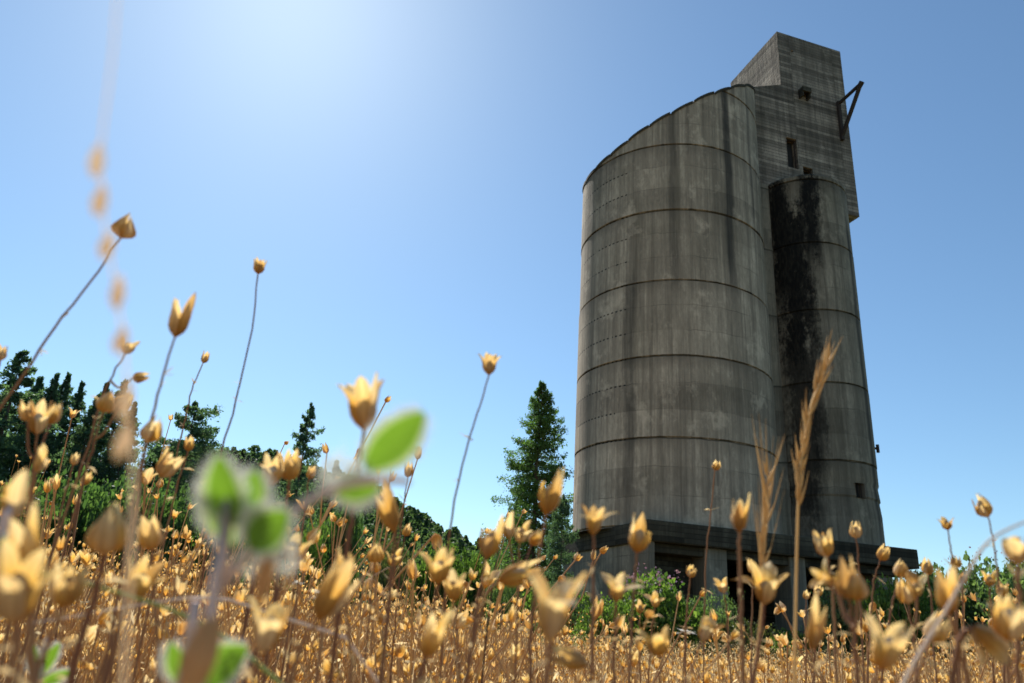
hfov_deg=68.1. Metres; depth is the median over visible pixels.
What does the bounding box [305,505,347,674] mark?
dry flower
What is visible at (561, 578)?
dry flower
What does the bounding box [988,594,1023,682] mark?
dry flower
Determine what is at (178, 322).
dry flower
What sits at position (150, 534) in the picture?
dry flower
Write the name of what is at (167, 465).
dry flower
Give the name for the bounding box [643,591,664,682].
dry flower
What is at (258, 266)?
dry flower
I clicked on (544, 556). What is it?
dry flower
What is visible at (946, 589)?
dry flower
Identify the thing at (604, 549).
dry flower
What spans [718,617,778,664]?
shrub
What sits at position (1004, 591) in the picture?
dry flower
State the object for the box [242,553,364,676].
dry flower
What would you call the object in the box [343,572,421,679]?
dry flower
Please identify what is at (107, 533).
dry flower
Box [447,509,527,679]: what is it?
dry flower
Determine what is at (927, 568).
dry flower
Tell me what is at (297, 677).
dry flower
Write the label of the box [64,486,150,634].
dry flower
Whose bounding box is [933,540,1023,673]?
shrub
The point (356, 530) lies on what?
shrub
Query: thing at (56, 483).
dry flower
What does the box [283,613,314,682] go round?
dry flower
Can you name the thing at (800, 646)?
dry flower
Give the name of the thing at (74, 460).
dry flower
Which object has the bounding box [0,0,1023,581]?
sky
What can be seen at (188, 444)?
dry flower
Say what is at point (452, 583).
dry flower
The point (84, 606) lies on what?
dry flower
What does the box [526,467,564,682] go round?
dry flower
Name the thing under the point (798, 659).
dry flower
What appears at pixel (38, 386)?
conifer
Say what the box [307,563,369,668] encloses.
dry flower
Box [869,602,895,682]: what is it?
dry flower
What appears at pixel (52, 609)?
dry flower
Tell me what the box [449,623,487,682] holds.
dry flower
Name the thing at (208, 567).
dry flower
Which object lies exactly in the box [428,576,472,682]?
dry flower
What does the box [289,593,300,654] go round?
dry flower
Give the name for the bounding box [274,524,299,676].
dry flower
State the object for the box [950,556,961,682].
dry flower
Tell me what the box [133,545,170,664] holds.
dry flower
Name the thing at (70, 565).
dry flower
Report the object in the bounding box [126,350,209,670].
dry flower
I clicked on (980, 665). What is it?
dry flower
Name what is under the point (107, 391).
conifer
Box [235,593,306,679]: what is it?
dry flower
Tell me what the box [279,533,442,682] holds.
dry flower
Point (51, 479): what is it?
dry flower
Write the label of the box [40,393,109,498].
conifer
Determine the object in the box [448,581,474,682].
dry flower
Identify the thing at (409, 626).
dry flower
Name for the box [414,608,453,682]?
dry flower
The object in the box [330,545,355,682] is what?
dry flower
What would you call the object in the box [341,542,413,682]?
dry flower
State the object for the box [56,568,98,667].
dry flower
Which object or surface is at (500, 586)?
dry flower
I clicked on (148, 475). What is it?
dry flower
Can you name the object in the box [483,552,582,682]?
dry flower
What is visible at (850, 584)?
dry flower
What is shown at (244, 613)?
dry flower
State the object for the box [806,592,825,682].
dry flower
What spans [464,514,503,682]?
dry flower
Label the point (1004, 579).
shrub
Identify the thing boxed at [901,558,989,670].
shrub
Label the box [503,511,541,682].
dry flower
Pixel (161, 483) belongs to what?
dry flower
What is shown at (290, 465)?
dry flower
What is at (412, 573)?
dry flower
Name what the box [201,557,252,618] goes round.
dry flower
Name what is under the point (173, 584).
dry flower
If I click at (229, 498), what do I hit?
leafy sprig
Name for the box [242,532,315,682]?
dry flower
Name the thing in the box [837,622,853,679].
dry flower
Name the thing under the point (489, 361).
dry flower
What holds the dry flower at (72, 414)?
on the ground at (553, 652)
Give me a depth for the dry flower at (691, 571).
0.49 m
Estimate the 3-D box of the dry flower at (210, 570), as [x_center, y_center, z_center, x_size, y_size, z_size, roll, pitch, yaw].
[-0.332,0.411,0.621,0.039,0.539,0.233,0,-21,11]
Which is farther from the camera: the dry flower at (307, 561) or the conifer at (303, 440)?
the conifer at (303, 440)
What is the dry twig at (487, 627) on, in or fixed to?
on the ground at (553, 652)
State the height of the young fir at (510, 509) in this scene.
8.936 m
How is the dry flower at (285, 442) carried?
on the ground at (553, 652)
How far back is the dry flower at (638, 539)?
0.31 m
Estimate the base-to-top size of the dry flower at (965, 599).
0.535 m
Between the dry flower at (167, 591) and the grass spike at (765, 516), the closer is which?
the grass spike at (765, 516)
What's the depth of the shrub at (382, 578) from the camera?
33.71 m
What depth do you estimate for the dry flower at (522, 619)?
1.05 m
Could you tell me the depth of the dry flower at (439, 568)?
0.27 m
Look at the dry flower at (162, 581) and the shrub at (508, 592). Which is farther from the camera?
the shrub at (508, 592)
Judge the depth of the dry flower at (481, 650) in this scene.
0.91 m
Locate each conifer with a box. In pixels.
[0,349,63,496]
[0,372,66,496]
[0,374,15,433]
[0,376,60,484]
[3,371,81,495]
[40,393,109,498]
[47,380,86,479]
[60,380,149,507]
[60,382,111,472]
[79,401,150,504]
[125,442,179,503]
[239,454,251,474]
[246,450,284,589]
[250,402,324,600]
[302,460,368,609]
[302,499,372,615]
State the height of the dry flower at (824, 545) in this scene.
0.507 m
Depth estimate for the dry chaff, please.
1.66 m
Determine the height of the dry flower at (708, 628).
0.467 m
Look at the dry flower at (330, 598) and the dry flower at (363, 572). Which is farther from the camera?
the dry flower at (363, 572)
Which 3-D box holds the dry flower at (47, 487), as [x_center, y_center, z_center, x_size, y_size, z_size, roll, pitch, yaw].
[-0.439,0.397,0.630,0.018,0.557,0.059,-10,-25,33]
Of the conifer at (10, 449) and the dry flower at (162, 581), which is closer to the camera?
the dry flower at (162, 581)
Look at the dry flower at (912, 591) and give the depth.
0.31 m
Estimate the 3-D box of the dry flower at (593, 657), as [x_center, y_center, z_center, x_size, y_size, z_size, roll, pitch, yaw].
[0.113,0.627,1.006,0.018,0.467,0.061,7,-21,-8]
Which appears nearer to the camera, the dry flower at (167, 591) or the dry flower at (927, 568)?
the dry flower at (927, 568)
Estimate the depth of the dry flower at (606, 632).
0.98 m
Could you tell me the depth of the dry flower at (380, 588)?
0.91 m
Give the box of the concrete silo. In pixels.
[562,32,918,665]
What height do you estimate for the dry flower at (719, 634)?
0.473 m
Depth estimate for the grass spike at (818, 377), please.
0.37 m
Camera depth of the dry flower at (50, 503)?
1.39 m
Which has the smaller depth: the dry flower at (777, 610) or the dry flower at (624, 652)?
the dry flower at (777, 610)
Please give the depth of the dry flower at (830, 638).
1.07 m
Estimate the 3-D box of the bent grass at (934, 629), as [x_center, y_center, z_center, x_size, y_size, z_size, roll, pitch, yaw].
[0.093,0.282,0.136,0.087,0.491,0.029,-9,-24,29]
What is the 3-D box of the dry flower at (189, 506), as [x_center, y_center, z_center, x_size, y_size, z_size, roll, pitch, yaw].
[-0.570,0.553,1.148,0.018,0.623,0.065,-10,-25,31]
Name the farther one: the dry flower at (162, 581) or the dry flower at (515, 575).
the dry flower at (162, 581)
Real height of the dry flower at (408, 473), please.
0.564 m
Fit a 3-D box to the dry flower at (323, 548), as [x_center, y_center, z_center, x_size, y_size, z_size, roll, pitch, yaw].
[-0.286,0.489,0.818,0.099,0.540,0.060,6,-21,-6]
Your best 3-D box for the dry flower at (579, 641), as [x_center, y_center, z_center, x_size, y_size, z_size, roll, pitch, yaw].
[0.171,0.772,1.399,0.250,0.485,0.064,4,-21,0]
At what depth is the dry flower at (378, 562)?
1.59 m
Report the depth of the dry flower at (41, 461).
0.28 m
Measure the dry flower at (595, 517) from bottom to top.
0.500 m
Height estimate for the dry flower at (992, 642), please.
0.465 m
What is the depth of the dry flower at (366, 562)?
1.45 m
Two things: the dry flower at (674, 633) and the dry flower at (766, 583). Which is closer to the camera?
the dry flower at (766, 583)
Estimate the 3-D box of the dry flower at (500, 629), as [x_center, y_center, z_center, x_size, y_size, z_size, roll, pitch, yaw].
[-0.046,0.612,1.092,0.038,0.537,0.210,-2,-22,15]
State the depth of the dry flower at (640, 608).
0.51 m
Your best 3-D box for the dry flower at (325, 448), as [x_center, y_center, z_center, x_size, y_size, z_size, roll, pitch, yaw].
[-0.234,0.352,0.663,0.211,0.691,0.032,18,-25,-32]
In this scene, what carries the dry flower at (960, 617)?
on the ground at (553, 652)
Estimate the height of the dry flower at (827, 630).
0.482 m
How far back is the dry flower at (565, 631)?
0.93 m
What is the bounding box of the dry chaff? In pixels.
[0,578,1000,682]
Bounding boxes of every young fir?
[464,380,573,639]
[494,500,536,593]
[534,494,590,642]
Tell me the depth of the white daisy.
0.56 m
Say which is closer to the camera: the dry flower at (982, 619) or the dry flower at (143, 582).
the dry flower at (143, 582)
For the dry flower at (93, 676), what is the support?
on the ground at (553, 652)
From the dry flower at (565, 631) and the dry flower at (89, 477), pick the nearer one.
the dry flower at (89, 477)
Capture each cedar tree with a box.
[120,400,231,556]
[128,455,181,506]
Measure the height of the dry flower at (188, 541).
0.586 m
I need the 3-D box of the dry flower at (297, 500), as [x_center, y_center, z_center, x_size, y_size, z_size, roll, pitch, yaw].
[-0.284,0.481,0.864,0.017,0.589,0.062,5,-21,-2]
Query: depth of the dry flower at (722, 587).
0.44 m
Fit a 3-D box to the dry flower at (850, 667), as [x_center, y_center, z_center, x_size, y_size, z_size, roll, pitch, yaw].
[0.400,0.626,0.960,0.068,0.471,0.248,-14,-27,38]
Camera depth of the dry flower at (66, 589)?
0.17 m
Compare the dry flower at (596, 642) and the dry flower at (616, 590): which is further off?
the dry flower at (596, 642)
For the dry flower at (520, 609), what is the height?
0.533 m
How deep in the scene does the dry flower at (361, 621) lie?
0.83 m
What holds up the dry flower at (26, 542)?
on the ground at (553, 652)
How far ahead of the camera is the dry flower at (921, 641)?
0.75 m
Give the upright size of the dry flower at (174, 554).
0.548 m
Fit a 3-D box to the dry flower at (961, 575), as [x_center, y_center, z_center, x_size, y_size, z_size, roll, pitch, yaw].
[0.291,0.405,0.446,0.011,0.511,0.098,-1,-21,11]
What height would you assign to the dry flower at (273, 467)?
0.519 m
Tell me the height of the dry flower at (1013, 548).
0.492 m
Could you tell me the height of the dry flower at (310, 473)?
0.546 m
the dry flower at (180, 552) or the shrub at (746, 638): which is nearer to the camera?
the dry flower at (180, 552)
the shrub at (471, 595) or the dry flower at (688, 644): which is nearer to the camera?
the dry flower at (688, 644)
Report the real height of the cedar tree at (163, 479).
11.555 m
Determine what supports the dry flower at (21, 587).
on the ground at (553, 652)
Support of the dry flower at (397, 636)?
on the ground at (553, 652)
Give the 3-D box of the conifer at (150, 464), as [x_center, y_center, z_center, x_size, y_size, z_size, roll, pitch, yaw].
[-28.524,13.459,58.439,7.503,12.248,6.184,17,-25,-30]
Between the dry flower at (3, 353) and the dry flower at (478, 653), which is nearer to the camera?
the dry flower at (3, 353)
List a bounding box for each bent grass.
[43,573,282,682]
[901,521,1023,682]
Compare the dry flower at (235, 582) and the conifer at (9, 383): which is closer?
the dry flower at (235, 582)
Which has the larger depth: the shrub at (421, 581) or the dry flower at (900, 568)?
the shrub at (421, 581)
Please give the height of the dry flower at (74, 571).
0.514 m
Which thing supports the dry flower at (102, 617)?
on the ground at (553, 652)
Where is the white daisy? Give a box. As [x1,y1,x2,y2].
[677,628,696,682]
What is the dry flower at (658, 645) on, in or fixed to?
on the ground at (553, 652)
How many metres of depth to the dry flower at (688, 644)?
1.05 m
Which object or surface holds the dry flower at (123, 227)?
on the ground at (553, 652)
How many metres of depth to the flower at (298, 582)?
0.45 m
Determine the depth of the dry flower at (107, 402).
0.32 m
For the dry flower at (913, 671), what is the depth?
0.57 m
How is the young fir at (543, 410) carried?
on the ground at (553, 652)
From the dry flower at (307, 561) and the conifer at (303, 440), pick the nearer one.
the dry flower at (307, 561)
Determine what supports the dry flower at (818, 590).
on the ground at (553, 652)
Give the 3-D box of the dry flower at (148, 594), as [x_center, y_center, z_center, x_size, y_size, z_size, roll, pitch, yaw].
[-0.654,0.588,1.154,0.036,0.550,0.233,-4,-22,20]
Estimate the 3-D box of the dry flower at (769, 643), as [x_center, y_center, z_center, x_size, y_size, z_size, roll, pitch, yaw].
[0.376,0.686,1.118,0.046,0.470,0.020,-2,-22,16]
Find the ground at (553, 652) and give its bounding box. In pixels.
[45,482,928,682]
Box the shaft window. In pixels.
[855,483,861,497]
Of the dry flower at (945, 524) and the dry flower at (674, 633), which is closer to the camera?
the dry flower at (945, 524)
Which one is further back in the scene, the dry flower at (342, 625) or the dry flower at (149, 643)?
the dry flower at (342, 625)
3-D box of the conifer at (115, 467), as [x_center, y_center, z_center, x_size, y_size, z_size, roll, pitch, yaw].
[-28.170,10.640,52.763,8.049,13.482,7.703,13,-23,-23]
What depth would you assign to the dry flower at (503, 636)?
1.45 m
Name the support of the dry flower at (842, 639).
on the ground at (553, 652)
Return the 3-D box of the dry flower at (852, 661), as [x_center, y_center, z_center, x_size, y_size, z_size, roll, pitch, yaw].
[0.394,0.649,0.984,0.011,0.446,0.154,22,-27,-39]
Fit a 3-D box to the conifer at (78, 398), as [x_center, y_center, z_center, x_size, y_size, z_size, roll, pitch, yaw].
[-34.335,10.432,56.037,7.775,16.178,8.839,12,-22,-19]
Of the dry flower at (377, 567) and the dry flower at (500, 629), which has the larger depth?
the dry flower at (500, 629)
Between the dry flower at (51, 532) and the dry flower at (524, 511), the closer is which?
the dry flower at (51, 532)
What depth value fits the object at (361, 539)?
62.43 m
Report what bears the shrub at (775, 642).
on the ground at (553, 652)
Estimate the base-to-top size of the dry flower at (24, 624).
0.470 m
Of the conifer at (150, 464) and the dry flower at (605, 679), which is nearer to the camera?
the dry flower at (605, 679)
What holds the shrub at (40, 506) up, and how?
on the ground at (553, 652)
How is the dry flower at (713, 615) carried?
on the ground at (553, 652)
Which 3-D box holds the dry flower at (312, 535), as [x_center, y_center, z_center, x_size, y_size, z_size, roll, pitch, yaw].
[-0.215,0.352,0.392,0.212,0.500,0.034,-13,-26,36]
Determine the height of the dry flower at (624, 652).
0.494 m
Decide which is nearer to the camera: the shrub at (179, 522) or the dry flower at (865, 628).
the dry flower at (865, 628)
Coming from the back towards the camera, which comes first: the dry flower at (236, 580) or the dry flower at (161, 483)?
the dry flower at (236, 580)
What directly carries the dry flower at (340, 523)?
on the ground at (553, 652)
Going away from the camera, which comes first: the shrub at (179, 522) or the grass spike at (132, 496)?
the grass spike at (132, 496)
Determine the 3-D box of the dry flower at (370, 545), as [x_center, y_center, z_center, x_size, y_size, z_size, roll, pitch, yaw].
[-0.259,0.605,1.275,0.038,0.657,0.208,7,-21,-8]
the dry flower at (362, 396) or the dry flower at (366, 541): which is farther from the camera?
the dry flower at (366, 541)
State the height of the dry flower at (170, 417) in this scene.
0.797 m
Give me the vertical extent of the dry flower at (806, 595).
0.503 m
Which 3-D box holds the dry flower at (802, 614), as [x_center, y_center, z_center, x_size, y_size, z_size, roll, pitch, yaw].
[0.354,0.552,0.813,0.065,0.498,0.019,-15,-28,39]
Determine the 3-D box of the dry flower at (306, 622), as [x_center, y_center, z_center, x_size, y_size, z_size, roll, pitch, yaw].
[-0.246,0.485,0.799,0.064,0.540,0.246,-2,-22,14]
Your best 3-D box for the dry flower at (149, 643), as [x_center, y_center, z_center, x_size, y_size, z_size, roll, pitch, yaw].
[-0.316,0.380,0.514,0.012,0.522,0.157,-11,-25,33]
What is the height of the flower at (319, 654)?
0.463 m
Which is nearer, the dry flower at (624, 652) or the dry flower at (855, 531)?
the dry flower at (855, 531)
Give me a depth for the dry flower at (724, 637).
0.86 m
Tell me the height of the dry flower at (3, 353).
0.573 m
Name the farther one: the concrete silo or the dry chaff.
the concrete silo
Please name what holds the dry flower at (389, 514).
on the ground at (553, 652)
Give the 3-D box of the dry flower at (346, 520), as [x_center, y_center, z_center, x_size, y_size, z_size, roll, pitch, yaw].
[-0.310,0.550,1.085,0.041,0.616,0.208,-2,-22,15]
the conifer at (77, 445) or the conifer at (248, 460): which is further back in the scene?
the conifer at (248, 460)
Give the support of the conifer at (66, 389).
on the ground at (553, 652)
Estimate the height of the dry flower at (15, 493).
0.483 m
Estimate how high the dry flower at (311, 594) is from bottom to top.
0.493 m
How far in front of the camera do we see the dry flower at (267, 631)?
0.18 m
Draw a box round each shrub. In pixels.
[0,475,69,559]
[29,459,125,582]
[74,474,174,587]
[135,481,199,595]
[190,509,246,598]
[236,501,280,592]
[285,515,333,614]
[311,498,363,617]
[365,530,417,622]
[406,543,461,629]
[450,545,501,639]
[484,560,524,641]
[521,582,589,646]
[570,591,649,661]
[606,563,718,663]
[678,586,743,660]
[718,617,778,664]
[760,628,832,667]
[800,582,878,668]
[849,570,939,672]
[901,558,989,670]
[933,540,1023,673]
[967,562,1023,670]
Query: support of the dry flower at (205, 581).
on the ground at (553, 652)
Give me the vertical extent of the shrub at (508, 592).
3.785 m
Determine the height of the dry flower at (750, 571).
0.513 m
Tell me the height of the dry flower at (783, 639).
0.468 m
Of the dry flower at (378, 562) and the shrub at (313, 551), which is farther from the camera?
the shrub at (313, 551)
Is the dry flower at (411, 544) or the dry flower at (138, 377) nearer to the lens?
the dry flower at (138, 377)
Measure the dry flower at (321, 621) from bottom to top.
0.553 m
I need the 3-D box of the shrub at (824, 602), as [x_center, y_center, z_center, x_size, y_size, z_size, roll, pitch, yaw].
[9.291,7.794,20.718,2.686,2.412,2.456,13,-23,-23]
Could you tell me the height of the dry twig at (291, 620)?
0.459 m
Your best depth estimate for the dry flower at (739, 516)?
0.28 m
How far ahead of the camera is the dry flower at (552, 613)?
0.16 m
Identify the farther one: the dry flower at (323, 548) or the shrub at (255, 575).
the shrub at (255, 575)
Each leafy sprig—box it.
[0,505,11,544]
[24,637,68,682]
[156,600,250,682]
[178,402,434,682]
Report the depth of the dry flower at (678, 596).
0.76 m
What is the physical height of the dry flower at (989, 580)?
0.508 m
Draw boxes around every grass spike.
[99,0,134,682]
[751,418,784,682]
[791,331,842,682]
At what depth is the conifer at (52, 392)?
52.73 m
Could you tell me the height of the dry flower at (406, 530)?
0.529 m
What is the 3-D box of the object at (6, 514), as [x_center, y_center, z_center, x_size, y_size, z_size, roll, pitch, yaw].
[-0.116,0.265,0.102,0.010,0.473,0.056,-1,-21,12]
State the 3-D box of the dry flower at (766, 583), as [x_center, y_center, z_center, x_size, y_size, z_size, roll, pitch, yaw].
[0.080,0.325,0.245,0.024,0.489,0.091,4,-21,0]
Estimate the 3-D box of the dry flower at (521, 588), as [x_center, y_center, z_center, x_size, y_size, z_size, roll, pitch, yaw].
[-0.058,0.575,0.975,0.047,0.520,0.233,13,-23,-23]
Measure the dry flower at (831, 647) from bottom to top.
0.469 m
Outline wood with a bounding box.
[170,439,522,601]
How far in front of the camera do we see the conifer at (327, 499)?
68.57 m
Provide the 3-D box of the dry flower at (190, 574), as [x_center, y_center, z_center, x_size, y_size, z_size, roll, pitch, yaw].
[-0.447,0.540,1.197,0.248,0.697,0.071,6,-21,-6]
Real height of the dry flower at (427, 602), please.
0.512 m
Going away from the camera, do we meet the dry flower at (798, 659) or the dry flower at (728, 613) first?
the dry flower at (798, 659)
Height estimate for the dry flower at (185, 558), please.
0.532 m
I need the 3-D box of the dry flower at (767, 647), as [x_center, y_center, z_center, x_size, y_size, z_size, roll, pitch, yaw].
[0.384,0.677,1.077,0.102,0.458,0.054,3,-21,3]
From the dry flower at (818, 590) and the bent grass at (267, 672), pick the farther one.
the dry flower at (818, 590)
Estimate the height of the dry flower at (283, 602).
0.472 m
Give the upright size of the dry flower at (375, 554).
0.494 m
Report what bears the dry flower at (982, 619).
on the ground at (553, 652)
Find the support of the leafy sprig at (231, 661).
on the ground at (553, 652)
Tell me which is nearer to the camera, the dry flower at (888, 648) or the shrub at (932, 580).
the dry flower at (888, 648)
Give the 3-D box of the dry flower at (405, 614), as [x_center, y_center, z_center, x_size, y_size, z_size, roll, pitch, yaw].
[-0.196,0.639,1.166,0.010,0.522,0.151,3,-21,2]
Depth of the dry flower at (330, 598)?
0.20 m
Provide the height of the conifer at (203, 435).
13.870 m
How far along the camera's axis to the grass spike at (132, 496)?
0.09 m
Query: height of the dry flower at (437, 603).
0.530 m
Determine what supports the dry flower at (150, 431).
on the ground at (553, 652)
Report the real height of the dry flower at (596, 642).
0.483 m
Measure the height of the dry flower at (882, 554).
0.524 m
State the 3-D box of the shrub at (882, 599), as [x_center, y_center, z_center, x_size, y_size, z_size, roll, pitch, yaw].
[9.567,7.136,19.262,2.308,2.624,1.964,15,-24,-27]
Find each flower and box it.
[0,142,133,682]
[0,213,135,409]
[0,345,7,364]
[0,398,61,678]
[0,468,41,672]
[5,443,49,682]
[8,500,47,682]
[12,341,149,682]
[20,407,80,622]
[20,528,54,630]
[21,479,51,670]
[22,452,79,678]
[22,493,80,671]
[23,501,51,664]
[23,610,42,641]
[34,474,61,619]
[37,389,134,649]
[37,560,87,682]
[48,546,101,675]
[49,478,68,641]
[50,471,92,671]
[55,502,127,682]
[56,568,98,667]
[58,484,122,667]
[59,550,80,635]
[61,573,101,649]
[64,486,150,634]
[67,575,95,682]
[78,547,182,682]
[81,606,125,682]
[95,553,168,682]
[101,415,162,682]
[101,555,181,678]
[103,483,138,682]
[105,445,184,682]
[107,292,195,682]
[108,549,200,682]
[111,568,184,682]
[114,478,163,680]
[119,415,172,597]
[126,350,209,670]
[128,532,212,681]
[132,436,194,682]
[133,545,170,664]
[136,467,157,682]
[136,503,195,682]
[137,514,162,682]
[142,524,203,681]
[148,544,176,682]
[154,493,207,621]
[170,577,230,681]
[176,526,320,682]
[184,478,338,635]
[187,538,200,618]
[198,257,266,599]
[200,544,213,599]
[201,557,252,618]
[202,539,243,617]
[202,574,210,589]
[222,590,227,635]
[223,513,258,628]
[228,572,257,671]
[229,441,288,567]
[234,452,285,682]
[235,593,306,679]
[239,595,293,682]
[240,500,337,671]
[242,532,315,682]
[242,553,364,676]
[244,396,390,642]
[247,544,326,671]
[247,587,315,660]
[258,669,302,682]
[261,449,301,682]
[266,537,372,682]
[267,527,327,682]
[269,557,313,682]
[272,499,299,682]
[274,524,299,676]
[278,596,284,672]
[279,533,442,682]
[280,465,316,680]
[283,556,363,682]
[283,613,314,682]
[285,580,302,682]
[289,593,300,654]
[304,518,347,637]
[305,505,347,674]
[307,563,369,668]
[307,590,324,682]
[308,573,369,658]
[319,576,370,681]
[320,446,421,658]
[325,561,367,676]
[327,372,383,682]
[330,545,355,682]
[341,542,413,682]
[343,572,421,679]
[346,489,382,682]
[354,566,367,682]
[360,472,390,680]
[362,543,383,682]
[363,586,405,679]
[367,531,386,680]
[368,562,380,682]
[371,578,388,682]
[375,484,402,682]
[376,582,405,682]
[383,533,420,682]
[385,547,403,598]
[389,462,413,614]
[389,523,411,682]
[394,557,417,682]
[394,623,410,678]
[395,589,408,678]
[404,580,460,682]
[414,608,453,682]
[416,546,454,681]
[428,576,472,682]
[431,555,545,681]
[436,580,466,676]
[439,352,500,682]
[443,569,466,682]
[444,554,557,674]
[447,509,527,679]
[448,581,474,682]
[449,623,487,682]
[463,558,546,682]
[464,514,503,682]
[469,645,488,682]
[474,583,504,682]
[474,608,527,677]
[476,622,534,682]
[482,585,523,660]
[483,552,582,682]
[486,608,505,669]
[490,575,565,682]
[494,581,532,673]
[499,602,507,676]
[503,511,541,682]
[518,599,542,682]
[525,568,589,682]
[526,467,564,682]
[533,546,608,674]
[534,610,537,682]
[541,625,576,682]
[542,644,600,682]
[557,654,611,682]
[558,635,593,681]
[581,504,619,682]
[582,622,604,675]
[593,627,596,681]
[600,572,645,682]
[601,619,625,670]
[601,623,627,682]
[621,512,651,682]
[633,625,668,682]
[635,599,646,682]
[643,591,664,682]
[652,589,706,682]
[662,632,675,682]
[674,615,724,682]
[679,565,696,682]
[687,641,701,681]
[702,459,720,682]
[704,608,720,682]
[712,624,737,682]
[713,577,735,682]
[722,631,785,682]
[726,611,730,679]
[730,493,749,682]
[732,558,789,682]
[744,559,761,682]
[759,644,809,682]
[766,636,772,682]
[774,601,826,682]
[777,632,788,682]
[778,640,805,682]
[797,610,818,682]
[798,640,840,682]
[801,589,810,682]
[804,634,832,679]
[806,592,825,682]
[808,554,869,682]
[812,528,838,682]
[813,586,823,660]
[816,634,844,682]
[816,642,851,672]
[824,624,831,681]
[827,642,858,681]
[828,610,946,682]
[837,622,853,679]
[842,659,853,682]
[849,521,869,682]
[856,617,877,682]
[863,611,913,682]
[866,543,889,682]
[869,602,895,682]
[880,558,908,682]
[896,570,927,682]
[904,603,932,682]
[912,610,950,682]
[916,638,927,682]
[921,557,937,682]
[933,564,974,682]
[936,516,961,682]
[941,624,1012,682]
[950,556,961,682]
[950,617,953,669]
[958,571,974,659]
[958,610,991,680]
[961,594,966,682]
[968,634,996,682]
[971,493,1007,681]
[978,617,991,673]
[981,570,996,682]
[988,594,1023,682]
[996,581,1010,682]
[1001,536,1023,682]
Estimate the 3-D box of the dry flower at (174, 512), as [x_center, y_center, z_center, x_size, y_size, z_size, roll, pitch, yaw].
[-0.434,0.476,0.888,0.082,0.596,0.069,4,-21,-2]
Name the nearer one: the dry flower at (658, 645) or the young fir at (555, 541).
the dry flower at (658, 645)
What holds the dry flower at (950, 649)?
on the ground at (553, 652)
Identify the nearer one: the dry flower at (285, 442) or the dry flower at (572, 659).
the dry flower at (572, 659)
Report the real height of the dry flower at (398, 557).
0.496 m
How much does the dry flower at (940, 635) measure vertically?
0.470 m
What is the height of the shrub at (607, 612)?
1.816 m
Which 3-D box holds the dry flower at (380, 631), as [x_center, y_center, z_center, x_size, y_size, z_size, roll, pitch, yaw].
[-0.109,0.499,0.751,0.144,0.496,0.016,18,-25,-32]
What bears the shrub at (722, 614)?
on the ground at (553, 652)
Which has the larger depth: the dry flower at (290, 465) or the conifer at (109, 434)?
the conifer at (109, 434)
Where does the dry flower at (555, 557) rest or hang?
on the ground at (553, 652)
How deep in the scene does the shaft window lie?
32.91 m
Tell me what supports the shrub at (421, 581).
on the ground at (553, 652)
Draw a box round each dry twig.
[35,596,377,682]
[481,549,498,682]
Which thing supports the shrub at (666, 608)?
on the ground at (553, 652)
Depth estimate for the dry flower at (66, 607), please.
1.00 m
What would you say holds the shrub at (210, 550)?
on the ground at (553, 652)
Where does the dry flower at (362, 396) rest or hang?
on the ground at (553, 652)
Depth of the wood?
145.30 m
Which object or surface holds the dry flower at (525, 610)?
on the ground at (553, 652)
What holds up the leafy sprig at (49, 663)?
on the ground at (553, 652)
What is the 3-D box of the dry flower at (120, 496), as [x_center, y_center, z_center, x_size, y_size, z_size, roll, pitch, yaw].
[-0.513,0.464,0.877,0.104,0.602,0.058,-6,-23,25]
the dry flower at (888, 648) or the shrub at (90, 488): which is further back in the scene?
the shrub at (90, 488)
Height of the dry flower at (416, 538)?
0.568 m
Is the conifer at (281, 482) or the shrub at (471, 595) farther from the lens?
the conifer at (281, 482)
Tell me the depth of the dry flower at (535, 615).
1.09 m
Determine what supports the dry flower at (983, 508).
on the ground at (553, 652)
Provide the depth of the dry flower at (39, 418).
0.32 m
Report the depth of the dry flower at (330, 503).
0.75 m
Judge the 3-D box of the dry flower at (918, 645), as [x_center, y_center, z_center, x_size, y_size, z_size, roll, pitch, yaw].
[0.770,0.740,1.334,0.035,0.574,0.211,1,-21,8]
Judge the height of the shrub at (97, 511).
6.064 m
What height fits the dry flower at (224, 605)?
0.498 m

